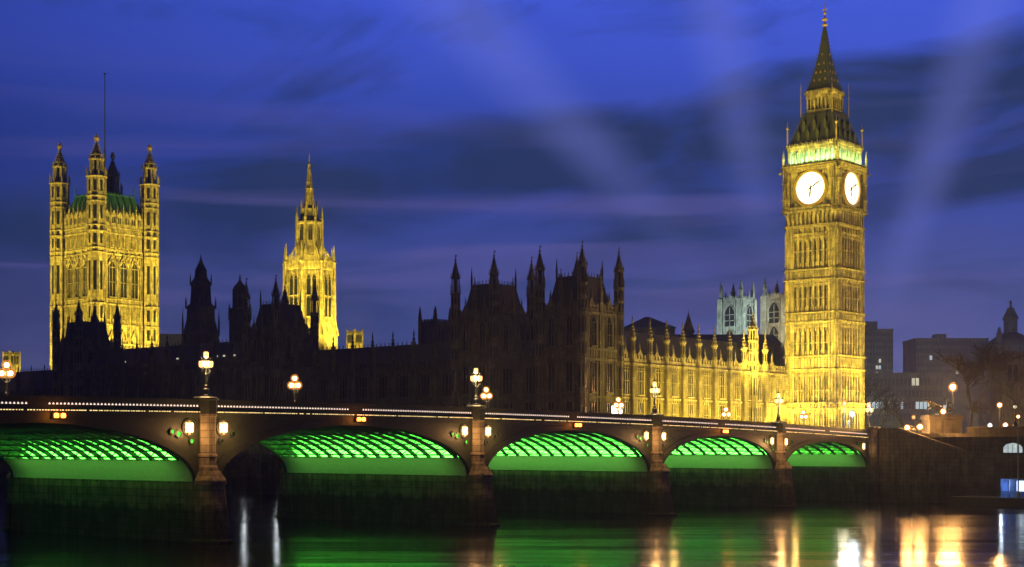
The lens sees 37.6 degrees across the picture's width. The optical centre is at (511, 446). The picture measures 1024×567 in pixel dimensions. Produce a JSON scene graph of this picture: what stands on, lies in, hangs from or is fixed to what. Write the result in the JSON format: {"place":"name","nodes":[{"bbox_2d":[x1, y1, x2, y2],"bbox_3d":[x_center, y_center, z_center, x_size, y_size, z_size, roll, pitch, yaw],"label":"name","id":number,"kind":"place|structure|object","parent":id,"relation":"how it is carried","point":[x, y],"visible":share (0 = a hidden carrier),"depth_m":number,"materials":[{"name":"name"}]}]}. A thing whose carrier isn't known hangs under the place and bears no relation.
{"place":"outdoors","nodes":[
{"label":"outdoors","id":0,"kind":"place"},
{"bbox_2d":[228,275,251,340],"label":"roof lantern","id":1,"kind":"object","parent":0,"point":[235,318],"visible":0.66,"depth_m":390.05,"materials":[{"name":"stone"}]},
{"bbox_2d":[282,155,338,349],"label":"spire tower","id":2,"kind":"structure","parent":0,"point":[307,265],"depth_m":416.03,"materials":[{"name":"gold stone"}]},
{"bbox_2d":[299,225,303,252],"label":"upper window","id":3,"kind":"structure","parent":2,"relation":"in","point":[301,229],"depth_m":417.13,"materials":[{"name":"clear glass"}]},
{"bbox_2d":[306,274,310,316],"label":"window","id":4,"kind":"structure","parent":2,"relation":"in","point":[308,278],"depth_m":413.48,"materials":[{"name":"yellow glass"}]},
{"bbox_2d":[307,225,312,252],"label":"upper window","id":5,"kind":"structure","parent":2,"relation":"in","point":[310,228],"depth_m":416.73,"materials":[{"name":"yellow glass"}]},
{"bbox_2d":[325,275,327,317],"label":"window","id":6,"kind":"structure","parent":2,"relation":"in","point":[326,278],"depth_m":416.22,"materials":[{"name":"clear glass"}]},
{"bbox_2d":[328,276,331,317],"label":"window","id":7,"kind":"structure","parent":2,"relation":"in","point":[329,277],"depth_m":417.34,"materials":[{"name":"yellow glass"}]},
{"bbox_2d":[0,454,1023,566],"bbox_3d":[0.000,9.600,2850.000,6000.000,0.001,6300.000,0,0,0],"label":"river","id":8,"kind":"structure","parent":0,"point":[808,533],"depth_m":152.24,"materials":[{"name":"black liquid"}]},
{"bbox_2d":[0,455,282,494],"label":"terrace wall","id":9,"kind":"structure","parent":8,"relation":"in","point":[245,474],"depth_m":305.78,"materials":[{"name":"stone"}]},
{"bbox_2d":[0,395,880,543],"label":"arched bridge","id":10,"kind":"structure","parent":8,"relation":"in","point":[135,468],"depth_m":185.60,"materials":[{"name":"stone"}]},
{"bbox_2d":[0,358,12,394],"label":"bridge lamp","id":11,"kind":"object","parent":10,"relation":"on","point":[9,373],"visible":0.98,"depth_m":170.34,"materials":[{"name":"metal"}]},
{"bbox_2d":[52,411,65,418],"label":"navigation light","id":12,"kind":"object","parent":10,"relation":"attached to","point":[57,415],"visible":1,"depth_m":137.55,"materials":[{"name":"glass"}]},
{"bbox_2d":[198,348,213,395],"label":"bridge lamp","id":13,"kind":"object","parent":10,"relation":"on","point":[206,364],"visible":1,"depth_m":151.02,"materials":[{"name":"metal"}]},
{"bbox_2d":[289,373,299,401],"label":"bridge lamp","id":14,"kind":"object","parent":10,"relation":"on","point":[294,385],"visible":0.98,"depth_m":203.60,"materials":[{"name":"glass"}]},
{"bbox_2d":[470,365,481,404],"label":"bridge lamp","id":15,"kind":"object","parent":10,"relation":"on","point":[473,377],"visible":1,"depth_m":182.50,"materials":[{"name":"metal"}]},
{"bbox_2d":[650,378,659,413],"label":"bridge lamp","id":16,"kind":"object","parent":10,"relation":"on","point":[652,391],"visible":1,"depth_m":211.68,"materials":[{"name":"metal"}]},
{"bbox_2d":[774,390,783,421],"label":"bridge lamp","id":17,"kind":"object","parent":10,"relation":"on","point":[777,402],"visible":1,"depth_m":238.10,"materials":[{"name":"metal"}]},
{"bbox_2d":[865,400,872,426],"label":"bridge lamp","id":18,"kind":"object","parent":10,"relation":"on","point":[867,411],"visible":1,"depth_m":261.86,"materials":[{"name":"glass"}]},
{"bbox_2d":[878,424,1023,503],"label":"embankment wall","id":19,"kind":"structure","parent":8,"relation":"in","point":[925,468],"depth_m":253.80,"materials":[{"name":"stone"}]},
{"bbox_2d":[988,435,997,452],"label":"arched door","id":20,"kind":"structure","parent":19,"relation":"in","point":[992,441],"depth_m":251.71,"materials":[{"name":"wood"}]},
{"bbox_2d":[1003,443,1021,452],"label":"lit arch window","id":21,"kind":"structure","parent":19,"relation":"in","point":[1012,447],"depth_m":249.75,"materials":[{"name":"white"}]},
{"bbox_2d":[950,491,1023,507],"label":"landing pontoon","id":22,"kind":"object","parent":8,"relation":"on","point":[985,501],"visible":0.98,"depth_m":240.17,"materials":[{"name":"metal"}]},
{"bbox_2d":[999,479,1023,497],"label":"ticket kiosk","id":23,"kind":"object","parent":22,"relation":"on","point":[1009,488],"visible":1,"depth_m":240.00,"materials":[{"name":"blue"}]},
{"bbox_2d":[1016,433,1019,497],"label":"mooring pole","id":24,"kind":"object","parent":8,"relation":"in","point":[1018,494],"visible":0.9,"depth_m":237.89,"materials":[{"name":"metal"}]},
{"bbox_2d":[0,0,1023,372],"label":"sky","id":25,"kind":"structure","parent":0,"point":[431,131],"materials":[{"name":"blue"}]},
{"label":"ground","id":26,"kind":"structure","parent":0,"visible":0},
{"bbox_2d":[2,350,20,371],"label":"square turret","id":27,"kind":"object","parent":26,"relation":"on","point":[14,359],"visible":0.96,"depth_m":518.93,"materials":[{"name":"stone"}]},
{"bbox_2d":[0,364,51,395],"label":"palace wing","id":28,"kind":"structure","parent":26,"relation":"on","point":[35,383],"depth_m":380.46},
{"bbox_2d":[52,297,121,395],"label":"pavilion tower","id":29,"kind":"structure","parent":26,"relation":"on","point":[72,351],"depth_m":367.06,"materials":[{"name":"stone"}]},
{"bbox_2d":[59,351,64,373],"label":"window","id":30,"kind":"structure","parent":29,"relation":"in","point":[61,353],"depth_m":367.22,"materials":[{"name":"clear glass"}]},
{"bbox_2d":[68,350,73,373],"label":"window","id":31,"kind":"structure","parent":29,"relation":"in","point":[71,357],"depth_m":364.54,"materials":[{"name":"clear glass"}]},
{"bbox_2d":[49,73,159,369],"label":"square tower","id":32,"kind":"structure","parent":26,"relation":"on","point":[104,242],"depth_m":477.96,"materials":[{"name":"stone"}]},
{"bbox_2d":[67,262,72,298],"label":"window","id":33,"kind":"structure","parent":32,"relation":"in","point":[69,269],"depth_m":477.08,"materials":[{"name":"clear glass"}]},
{"bbox_2d":[75,261,80,298],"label":"window","id":34,"kind":"structure","parent":32,"relation":"in","point":[77,266],"depth_m":474.52,"materials":[{"name":"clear glass"}]},
{"bbox_2d":[82,260,86,297],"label":"window","id":35,"kind":"structure","parent":32,"relation":"in","point":[85,262],"depth_m":471.87,"materials":[{"name":"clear glass"}]},
{"bbox_2d":[108,260,116,297],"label":"window","id":36,"kind":"structure","parent":32,"relation":"in","point":[112,266],"depth_m":472.44,"materials":[{"name":"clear glass"}]},
{"bbox_2d":[119,261,127,298],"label":"window","id":37,"kind":"structure","parent":32,"relation":"in","point":[123,269],"depth_m":475.68,"materials":[{"name":"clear glass"}]},
{"bbox_2d":[131,263,138,299],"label":"window","id":38,"kind":"structure","parent":32,"relation":"in","point":[134,268],"depth_m":478.83,"materials":[{"name":"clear glass"}]},
{"bbox_2d":[82,331,241,453],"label":"palace wing","id":39,"kind":"structure","parent":26,"relation":"on","point":[165,371],"depth_m":343.20,"materials":[{"name":"stone"}]},
{"bbox_2d":[84,377,90,396],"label":"window","id":40,"kind":"structure","parent":39,"relation":"in","point":[85,377],"depth_m":361.88,"materials":[{"name":"black glass"}]},
{"bbox_2d":[98,376,104,396],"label":"window","id":41,"kind":"structure","parent":39,"relation":"in","point":[102,391],"depth_m":358.28,"materials":[{"name":"black glass"}]},
{"bbox_2d":[112,375,118,396],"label":"window","id":42,"kind":"structure","parent":39,"relation":"in","point":[118,375],"depth_m":354.62,"materials":[{"name":"black glass"}]},
{"bbox_2d":[127,375,132,397],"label":"window","id":43,"kind":"structure","parent":39,"relation":"in","point":[128,376],"depth_m":351.00,"materials":[{"name":"black glass"}]},
{"bbox_2d":[141,374,147,397],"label":"window","id":44,"kind":"structure","parent":39,"relation":"in","point":[141,374],"depth_m":347.42,"materials":[{"name":"black glass"}]},
{"bbox_2d":[156,373,162,397],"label":"window","id":45,"kind":"structure","parent":39,"relation":"in","point":[160,389],"depth_m":343.80,"materials":[{"name":"black glass"}]},
{"bbox_2d":[171,372,178,398],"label":"window","id":46,"kind":"structure","parent":39,"relation":"in","point":[173,375],"depth_m":340.12,"materials":[{"name":"black glass"}]},
{"bbox_2d":[187,372,193,398],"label":"window","id":47,"kind":"structure","parent":39,"relation":"in","point":[187,372],"depth_m":336.57,"materials":[{"name":"black glass"}]},
{"bbox_2d":[182,255,219,344],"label":"ventilation spire","id":48,"kind":"structure","parent":39,"relation":"on","point":[200,308],"depth_m":390.48,"materials":[{"name":"stone"}]},
{"bbox_2d":[219,370,226,399],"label":"window","id":49,"kind":"structure","parent":39,"relation":"in","point":[219,370],"depth_m":329.18,"materials":[{"name":"black glass"}]},
{"bbox_2d":[236,369,241,399],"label":"window","id":50,"kind":"structure","parent":39,"relation":"in","point":[236,369],"depth_m":325.66,"materials":[{"name":"black glass"}]},
{"bbox_2d":[159,334,181,346],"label":"building","id":51,"kind":"structure","parent":26,"relation":"on","point":[175,338],"depth_m":640.00,"materials":[{"name":"concrete"}]},
{"bbox_2d":[241,275,318,453],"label":"pavilion tower","id":52,"kind":"structure","parent":26,"relation":"on","point":[274,331],"depth_m":320.82,"materials":[{"name":"stone"}]},
{"bbox_2d":[251,376,256,399],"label":"window","id":53,"kind":"structure","parent":52,"relation":"in","point":[253,378],"depth_m":321.24,"materials":[{"name":"black glass"}]},
{"bbox_2d":[250,337,257,363],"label":"window","id":54,"kind":"structure","parent":52,"relation":"in","point":[253,342],"depth_m":321.24,"materials":[{"name":"black glass"}]},
{"bbox_2d":[263,336,269,362],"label":"window","id":55,"kind":"structure","parent":52,"relation":"in","point":[266,340],"depth_m":318.50,"materials":[{"name":"black glass"}]},
{"bbox_2d":[264,376,269,400],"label":"window","id":56,"kind":"structure","parent":52,"relation":"in","point":[267,378],"depth_m":318.50,"materials":[{"name":"black glass"}]},
{"bbox_2d":[284,337,290,362],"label":"window","id":57,"kind":"structure","parent":52,"relation":"in","point":[287,342],"depth_m":319.28,"materials":[{"name":"black glass"}]},
{"bbox_2d":[346,328,362,348],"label":"square turret","id":58,"kind":"object","parent":26,"relation":"on","point":[358,338],"visible":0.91,"depth_m":449.01,"materials":[{"name":"stone"}]},
{"bbox_2d":[280,328,450,443],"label":"palace wing","id":59,"kind":"structure","parent":26,"relation":"on","point":[413,373],"depth_m":299.94,"materials":[{"name":"stone"}]},
{"bbox_2d":[283,380,290,400],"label":"window","id":60,"kind":"structure","parent":59,"relation":"in","point":[283,380],"depth_m":315.87,"materials":[{"name":"black glass"}]},
{"bbox_2d":[300,379,309,401],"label":"window","id":61,"kind":"structure","parent":59,"relation":"in","point":[305,380],"depth_m":312.11,"materials":[{"name":"black glass"}]},
{"bbox_2d":[319,378,328,401],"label":"window","id":62,"kind":"structure","parent":59,"relation":"in","point":[327,380],"depth_m":308.40,"materials":[{"name":"black glass"}]},
{"bbox_2d":[338,378,347,400],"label":"window","id":63,"kind":"structure","parent":59,"relation":"in","point":[343,379],"depth_m":304.81,"materials":[{"name":"black glass"}]},
{"bbox_2d":[357,377,367,399],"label":"window","id":64,"kind":"structure","parent":59,"relation":"in","point":[366,378],"depth_m":301.04,"materials":[{"name":"black glass"}]},
{"bbox_2d":[377,376,387,399],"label":"window","id":65,"kind":"structure","parent":59,"relation":"in","point":[379,378],"depth_m":297.60,"materials":[{"name":"black glass"}]},
{"bbox_2d":[398,375,408,398],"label":"window","id":66,"kind":"structure","parent":59,"relation":"in","point":[401,377],"depth_m":293.92,"materials":[{"name":"black glass"}]},
{"bbox_2d":[419,374,429,398],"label":"window","id":67,"kind":"structure","parent":59,"relation":"in","point":[421,376],"depth_m":290.28,"materials":[{"name":"black glass"}]},
{"bbox_2d":[441,373,450,397],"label":"window","id":68,"kind":"structure","parent":59,"relation":"in","point":[446,374],"depth_m":286.55,"materials":[{"name":"black glass"}]},
{"bbox_2d":[418,306,450,343],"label":"square turret","id":69,"kind":"object","parent":26,"relation":"on","point":[426,330],"visible":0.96,"depth_m":393.34,"materials":[{"name":"stone"}]},
{"bbox_2d":[450,251,534,407],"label":"pavilion tower","id":70,"kind":"structure","parent":26,"relation":"on","point":[484,327],"depth_m":281.75,"materials":[{"name":"stone"}]},
{"bbox_2d":[461,366,469,395],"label":"window","id":71,"kind":"structure","parent":70,"relation":"in","point":[465,370],"depth_m":282.38,"materials":[{"name":"black glass"}]},
{"bbox_2d":[461,322,469,352],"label":"window","id":72,"kind":"structure","parent":70,"relation":"in","point":[465,328],"depth_m":282.38,"materials":[{"name":"black glass"}]},
{"bbox_2d":[477,366,485,395],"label":"window","id":73,"kind":"structure","parent":70,"relation":"in","point":[482,368],"depth_m":279.57,"materials":[{"name":"black glass"}]},
{"bbox_2d":[477,321,485,351],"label":"window","id":74,"kind":"structure","parent":70,"relation":"in","point":[482,326],"depth_m":279.57,"materials":[{"name":"black glass"}]},
{"bbox_2d":[502,321,509,351],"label":"window","id":75,"kind":"structure","parent":70,"relation":"in","point":[505,327],"depth_m":280.26,"materials":[{"name":"black glass"}]},
{"bbox_2d":[519,323,524,347],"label":"window","id":76,"kind":"structure","parent":70,"relation":"in","point":[522,328],"depth_m":284.18,"materials":[{"name":"black glass"}]},
{"bbox_2d":[499,319,534,409],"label":"palace wing","id":77,"kind":"structure","parent":26,"relation":"on","point":[517,377],"depth_m":274.59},
{"bbox_2d":[501,367,512,395],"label":"window","id":78,"kind":"structure","parent":77,"relation":"in","point":[511,368],"depth_m":276.79,"materials":[{"name":"black glass"}]},
{"bbox_2d":[524,366,534,395],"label":"window","id":79,"kind":"structure","parent":77,"relation":"in","point":[526,368],"depth_m":273.30,"materials":[{"name":"black glass"}]},
{"bbox_2d":[534,241,624,413],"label":"pavilion tower","id":80,"kind":"structure","parent":26,"relation":"on","point":[579,342],"depth_m":268.65,"materials":[{"name":"stone"}]},
{"bbox_2d":[546,363,555,393],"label":"window","id":81,"kind":"structure","parent":80,"relation":"in","point":[550,366],"depth_m":268.99,"materials":[{"name":"black glass"}]},
{"bbox_2d":[546,316,555,347],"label":"window","id":82,"kind":"structure","parent":80,"relation":"in","point":[551,322],"depth_m":268.99,"materials":[{"name":"black glass"}]},
{"bbox_2d":[564,362,573,392],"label":"window","id":83,"kind":"structure","parent":80,"relation":"in","point":[569,364],"depth_m":266.38,"materials":[{"name":"black glass"}]},
{"bbox_2d":[564,315,573,346],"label":"window","id":84,"kind":"structure","parent":80,"relation":"in","point":[569,318],"depth_m":266.38,"materials":[{"name":"black glass"}]},
{"bbox_2d":[590,362,597,392],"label":"window","id":85,"kind":"structure","parent":80,"relation":"in","point":[593,365],"depth_m":267.10,"materials":[{"name":"brown glass"}]},
{"bbox_2d":[590,315,597,346],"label":"window","id":86,"kind":"structure","parent":80,"relation":"in","point":[593,321],"depth_m":267.10,"materials":[{"name":"brown glass"}]},
{"bbox_2d":[606,363,613,393],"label":"window","id":87,"kind":"structure","parent":80,"relation":"in","point":[608,365],"depth_m":270.57,"materials":[{"name":"brown glass"}]},
{"bbox_2d":[606,317,613,348],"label":"window","id":88,"kind":"structure","parent":80,"relation":"in","point":[608,321],"depth_m":270.57,"materials":[{"name":"brown glass"}]},
{"bbox_2d":[624,317,675,335],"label":"flat dome hall","id":89,"kind":"structure","parent":26,"relation":"on","point":[658,327],"depth_m":520.00,"materials":[{"name":"concrete"}]},
{"bbox_2d":[683,309,694,333],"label":"church spire","id":90,"kind":"structure","parent":26,"relation":"on","point":[688,328],"depth_m":439.03,"materials":[{"name":"stone"}]},
{"bbox_2d":[624,314,786,422],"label":"palace wing","id":91,"kind":"structure","parent":26,"relation":"on","point":[698,377],"depth_m":296.23,"materials":[{"name":"stone"}]},
{"bbox_2d":[624,367,630,395],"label":"window","id":92,"kind":"structure","parent":91,"relation":"in","point":[626,394],"depth_m":276.38,"materials":[{"name":"brown glass"}]},
{"bbox_2d":[637,368,644,395],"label":"window","id":93,"kind":"structure","parent":91,"relation":"in","point":[641,369],"depth_m":279.50,"materials":[{"name":"yellow glass"}]},
{"bbox_2d":[654,369,661,396],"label":"window","id":94,"kind":"structure","parent":91,"relation":"in","point":[656,395],"depth_m":284.04,"materials":[{"name":"yellow glass"}]},
{"bbox_2d":[671,370,678,397],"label":"window","id":95,"kind":"structure","parent":91,"relation":"in","point":[672,383],"depth_m":288.09,"materials":[{"name":"yellow glass"}]},
{"bbox_2d":[687,371,694,397],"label":"window","id":96,"kind":"structure","parent":91,"relation":"in","point":[689,384],"depth_m":292.42,"materials":[{"name":"yellow glass"}]},
{"bbox_2d":[719,373,725,399],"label":"window","id":97,"kind":"structure","parent":91,"relation":"in","point":[721,398],"depth_m":301.04,"materials":[{"name":"yellow glass"}]},
{"bbox_2d":[769,377,775,401],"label":"window","id":98,"kind":"structure","parent":91,"relation":"in","point":[771,400],"depth_m":316.02,"materials":[{"name":"yellow glass"}]},
{"bbox_2d":[671,334,781,365],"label":"great hall","id":99,"kind":"structure","parent":26,"relation":"on","point":[774,343],"depth_m":431.13,"materials":[{"name":"stone"}]},
{"bbox_2d":[717,278,784,366],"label":"abbey","id":100,"kind":"structure","parent":26,"relation":"on","point":[735,313],"depth_m":595.91,"materials":[{"name":"stone"}]},
{"bbox_2d":[779,6,870,428],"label":"clock tower","id":101,"kind":"structure","parent":26,"relation":"on","point":[825,176],"depth_m":317.47,"materials":[{"name":"stone"}]},
{"bbox_2d":[864,366,891,428],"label":"bare tree","id":102,"kind":"object","parent":26,"relation":"on","point":[874,389],"visible":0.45,"depth_m":368.94,"materials":[{"name":"brown plant"}]},
{"bbox_2d":[864,321,893,372],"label":"office block","id":103,"kind":"structure","parent":26,"relation":"on","point":[878,349],"depth_m":639.90,"materials":[{"name":"concrete"}]},
{"bbox_2d":[873,393,909,427],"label":"bare tree","id":104,"kind":"object","parent":26,"relation":"on","point":[886,405],"visible":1,"depth_m":329.51,"materials":[{"name":"brown plant"}]},
{"bbox_2d":[888,399,904,427],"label":"bare tree","id":105,"kind":"object","parent":26,"relation":"on","point":[895,413],"visible":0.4,"depth_m":345.30,"materials":[{"name":"brown plant"}]},
{"bbox_2d":[864,373,943,433],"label":"office block","id":106,"kind":"structure","parent":26,"relation":"on","point":[917,389],"depth_m":519.90,"materials":[{"name":"concrete"}]},
{"bbox_2d":[920,415,963,432],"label":"statue plinth","id":107,"kind":"structure","parent":26,"relation":"on","point":[934,423],"depth_m":264.36,"materials":[{"name":"stone"}]},
{"bbox_2d":[924,390,954,414],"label":"chariot statue","id":108,"kind":"object","parent":107,"relation":"on","point":[948,408],"visible":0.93,"depth_m":265.43,"materials":[{"name":"brown metal"}]},
{"bbox_2d":[902,334,988,432],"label":"office block","id":109,"kind":"structure","parent":26,"relation":"on","point":[918,353],"depth_m":760.00,"materials":[{"name":"concrete"}]},
{"bbox_2d":[931,341,1021,426],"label":"bare tree","id":110,"kind":"object","parent":26,"relation":"on","point":[973,369],"visible":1,"depth_m":267.39,"materials":[{"name":"brown plant"}]},
{"bbox_2d":[965,398,1000,426],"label":"bare tree","id":111,"kind":"object","parent":26,"relation":"on","point":[992,408],"visible":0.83,"depth_m":349.65,"materials":[{"name":"brown plant"}]},
{"bbox_2d":[979,300,1023,426],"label":"domed tower","id":112,"kind":"structure","parent":26,"relation":"on","point":[1011,337],"depth_m":557.52,"materials":[{"name":"stone"}]},
{"bbox_2d":[988,368,1023,412],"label":"bare tree","id":113,"kind":"object","parent":26,"relation":"on","point":[1010,384],"visible":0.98,"depth_m":340.83,"materials":[{"name":"brown plant"}]},
{"bbox_2d":[990,343,1023,425],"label":"court building","id":114,"kind":"structure","parent":26,"relation":"on","point":[1007,410],"depth_m":420.00,"materials":[{"name":"stone"}]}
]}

